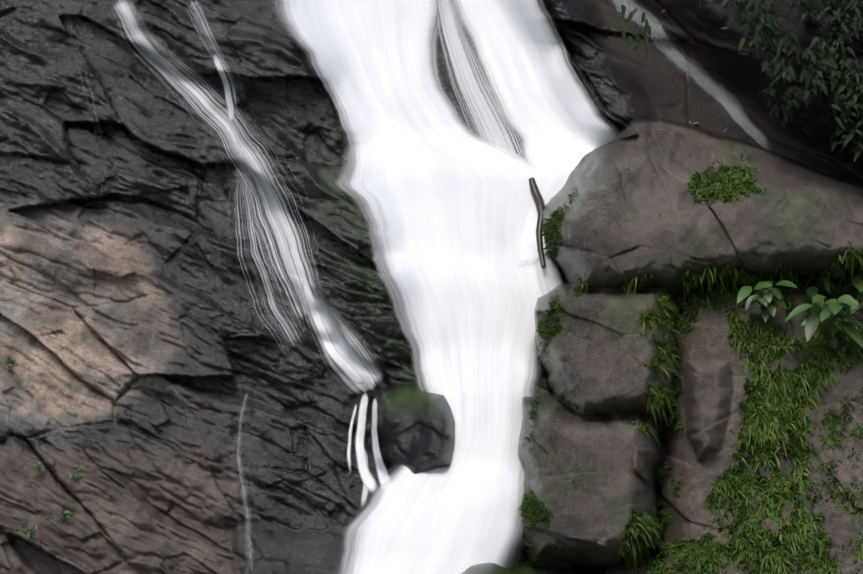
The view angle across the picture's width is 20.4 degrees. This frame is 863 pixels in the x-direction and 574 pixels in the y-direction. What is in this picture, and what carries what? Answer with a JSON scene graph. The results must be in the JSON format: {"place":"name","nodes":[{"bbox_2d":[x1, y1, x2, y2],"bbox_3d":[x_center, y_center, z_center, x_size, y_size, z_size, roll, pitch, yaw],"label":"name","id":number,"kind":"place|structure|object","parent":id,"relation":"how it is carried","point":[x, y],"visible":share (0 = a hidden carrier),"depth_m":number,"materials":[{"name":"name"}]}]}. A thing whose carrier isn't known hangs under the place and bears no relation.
{"place":"outdoors","nodes":[
{"label":"outdoors","id":0,"kind":"place"},
{"bbox_2d":[0,0,862,573],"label":"cliff terrain","id":1,"kind":"structure","parent":0,"point":[140,346],"depth_m":21.46,"materials":[{"name":"grey stone"}]},
{"bbox_2d":[3,356,17,366],"bbox_3d":[-3.830,0.673,21.737,0.086,0.103,0.152,0,0,41],"label":"weed","id":2,"kind":"object","parent":1,"relation":"on","point":[7,361],"visible":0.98,"depth_m":21.73,"materials":[{"name":"green plant"}]},
{"bbox_2d":[22,522,32,536],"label":"weed","id":3,"kind":"object","parent":1,"relation":"on","point":[26,530],"visible":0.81,"depth_m":20.40,"materials":[{"name":"green plant"}]},
{"bbox_2d":[19,525,39,537],"bbox_3d":[-3.417,2.078,20.361,0.095,0.108,0.156,0,0,38],"label":"weed","id":4,"kind":"object","parent":1,"relation":"on","point":[30,531],"visible":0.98,"depth_m":20.37,"materials":[{"name":"green plant"}]},
{"bbox_2d":[29,462,44,474],"bbox_3d":[-3.424,1.585,20.894,0.110,0.116,0.134,0,0,41],"label":"weed","id":5,"kind":"object","parent":1,"relation":"on","point":[38,466],"visible":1,"depth_m":20.89,"materials":[{"name":"green plant"}]},
{"bbox_2d":[59,509,72,519],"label":"weed","id":6,"kind":"object","parent":1,"relation":"on","point":[63,512],"visible":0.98,"depth_m":20.64,"materials":[{"name":"green plant"}]},
{"bbox_2d":[68,466,85,478],"bbox_3d":[-3.069,1.605,20.762,0.146,0.105,0.077,0,0,-19],"label":"weed","id":7,"kind":"object","parent":1,"relation":"on","point":[75,474],"visible":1,"depth_m":20.75,"materials":[{"name":"green plant"}]},
{"bbox_2d":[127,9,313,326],"bbox_3d":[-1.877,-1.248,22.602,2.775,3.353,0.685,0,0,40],"label":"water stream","id":8,"kind":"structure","parent":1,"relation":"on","point":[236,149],"depth_m":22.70,"materials":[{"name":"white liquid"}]},
{"bbox_2d":[110,0,334,336],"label":"water stream","id":9,"kind":"structure","parent":1,"relation":"on","point":[281,216],"depth_m":22.55,"materials":[{"name":"white liquid"}]},
{"bbox_2d":[188,2,243,118],"bbox_3d":[-2.100,-2.285,23.006,0.621,1.514,0.869,0,0,-45],"label":"trickle","id":10,"kind":"object","parent":9,"relation":"on","point":[234,94],"visible":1,"depth_m":22.93,"materials":[{"name":"white liquid"}]},
{"bbox_2d":[213,55,234,126],"bbox_3d":[-1.937,-1.873,22.881,0.265,0.878,0.425,0,0,-44],"label":"trickle","id":11,"kind":"object","parent":9,"relation":"on","point":[229,100],"visible":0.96,"depth_m":22.96,"materials":[{"name":"white liquid"}]},
{"bbox_2d":[228,408,259,559],"bbox_3d":[-1.635,1.733,20.735,0.492,1.672,1.403,0,0,-8],"label":"trickle","id":12,"kind":"object","parent":1,"relation":"on","point":[242,492],"visible":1,"depth_m":20.68,"materials":[{"name":"grey liquid"}]},
{"bbox_2d":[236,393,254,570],"bbox_3d":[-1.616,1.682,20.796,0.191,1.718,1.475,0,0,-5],"label":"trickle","id":13,"kind":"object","parent":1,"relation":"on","point":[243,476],"visible":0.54,"depth_m":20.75,"materials":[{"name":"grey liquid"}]},
{"bbox_2d":[228,138,328,349],"bbox_3d":[-1.587,-0.320,22.009,1.032,2.278,1.622,0,0,-27],"label":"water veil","id":14,"kind":"object","parent":1,"relation":"on","point":[264,275],"visible":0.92,"depth_m":21.76,"materials":[{"name":"white liquid"}]},
{"bbox_2d":[301,280,362,390],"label":"water","id":15,"kind":"structure","parent":1,"relation":"on","point":[344,365],"depth_m":21.61,"materials":[{"name":"white liquid"}]},
{"bbox_2d":[304,292,382,393],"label":"water stream","id":16,"kind":"structure","parent":1,"relation":"on","point":[342,346],"depth_m":21.47,"materials":[{"name":"white liquid"}]},
{"bbox_2d":[347,406,356,471],"bbox_3d":[-0.697,1.348,21.146,0.104,0.736,0.632,0,0,2],"label":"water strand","id":17,"kind":"object","parent":1,"relation":"on","point":[349,460],"visible":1,"depth_m":21.07},
{"bbox_2d":[360,449,368,504],"bbox_3d":[-0.587,1.665,20.785,0.112,0.618,0.885,0,0,2],"label":"trickle","id":18,"kind":"object","parent":1,"relation":"on","point":[364,493],"visible":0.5,"depth_m":20.80,"materials":[{"name":"white liquid"}]},
{"bbox_2d":[355,392,377,492],"bbox_3d":[-0.557,1.394,20.962,0.222,0.992,1.038,0,0,-11],"label":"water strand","id":19,"kind":"object","parent":1,"relation":"on","point":[368,480],"visible":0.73,"depth_m":21.06},
{"bbox_2d":[371,398,390,486],"bbox_3d":[-0.445,1.423,20.832,0.210,0.976,1.145,0,0,-17],"label":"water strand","id":20,"kind":"object","parent":1,"relation":"on","point":[382,473],"visible":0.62,"depth_m":20.91},
{"bbox_2d":[272,0,553,573],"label":"waterfall","id":21,"kind":"structure","parent":1,"relation":"on","point":[441,189],"depth_m":21.76,"materials":[{"name":"liquid"}]},
{"bbox_2d":[431,0,522,156],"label":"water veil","id":22,"kind":"object","parent":21,"relation":"attached to","point":[457,54],"visible":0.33,"depth_m":23.12,"materials":[{"name":"white liquid"}]},
{"bbox_2d":[449,0,618,269],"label":"waterfall branch","id":23,"kind":"object","parent":1,"relation":"on","point":[560,128],"visible":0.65,"depth_m":22.83,"materials":[{"name":"white liquid"}]},
{"bbox_2d":[529,177,545,267],"bbox_3d":[0.999,-0.595,21.986,0.124,0.846,0.644,0,0,-7],"label":"dead branch","id":24,"kind":"object","parent":1,"relation":"attached to","point":[537,198],"visible":0.94,"depth_m":21.94,"materials":[{"name":"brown wood"}]},
{"bbox_2d":[534,254,563,359],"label":"stream","id":25,"kind":"structure","parent":1,"relation":"on","point":[556,280],"depth_m":21.73,"materials":[{"name":"white liquid"}]},
{"bbox_2d":[615,4,650,58],"bbox_3d":[1.902,-2.411,22.681,0.349,0.551,0.112,0,0,24],"label":"tree foliage sprig","id":26,"kind":"object","parent":1,"relation":"on","point":[631,43],"visible":1,"depth_m":22.67,"materials":[{"name":"green plant"}]},
{"bbox_2d":[517,155,862,573],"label":"moss","id":27,"kind":"object","parent":1,"relation":"on","point":[554,240],"visible":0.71,"depth_m":20.37,"materials":[{"name":"green plant"}]},
{"bbox_2d":[612,0,770,145],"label":"trickle","id":28,"kind":"object","parent":1,"relation":"on","point":[723,95],"visible":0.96,"depth_m":22.96,"materials":[{"name":"white liquid"}]},
{"bbox_2d":[563,6,862,225],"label":"leaf litter","id":29,"kind":"object","parent":1,"relation":"on","point":[687,76],"visible":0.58,"depth_m":22.52,"materials":[{"name":"brown plant"}]},
{"bbox_2d":[570,163,862,573],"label":"grass","id":30,"kind":"structure","parent":1,"relation":"on","point":[768,425],"depth_m":20.19,"materials":[{"name":"green plant"}]},
{"bbox_2d":[737,280,796,321],"bbox_3d":[2.885,0.124,20.739,0.523,0.364,0.417,0,0,2],"label":"broad-leaved plant","id":31,"kind":"object","parent":1,"relation":"on","point":[767,297],"visible":1,"depth_m":20.67,"materials":[{"name":"green plant"}]},
{"bbox_2d":[720,0,862,167],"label":"tree foliage","id":32,"kind":"object","parent":1,"relation":"on","point":[830,81],"visible":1,"depth_m":21.38,"materials":[{"name":"green plant"}]},
{"bbox_2d":[785,286,862,347],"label":"broad-leaved plant","id":33,"kind":"object","parent":1,"relation":"on","point":[847,319],"visible":0.92,"depth_m":20.45,"materials":[{"name":"green plant"}]},
{"bbox_2d":[817,269,840,293],"bbox_3d":[3.489,-0.054,21.044,0.222,0.237,0.357,0,0,2],"label":"leafy plant","id":34,"kind":"object","parent":1,"relation":"on","point":[824,282],"visible":0.65,"depth_m":21.00,"materials":[{"name":"green plant"}]},
{"bbox_2d":[843,263,862,297],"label":"leafy plant","id":35,"kind":"object","parent":1,"relation":"on","point":[857,285],"visible":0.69,"depth_m":20.82,"materials":[{"name":"green plant"}]}
]}

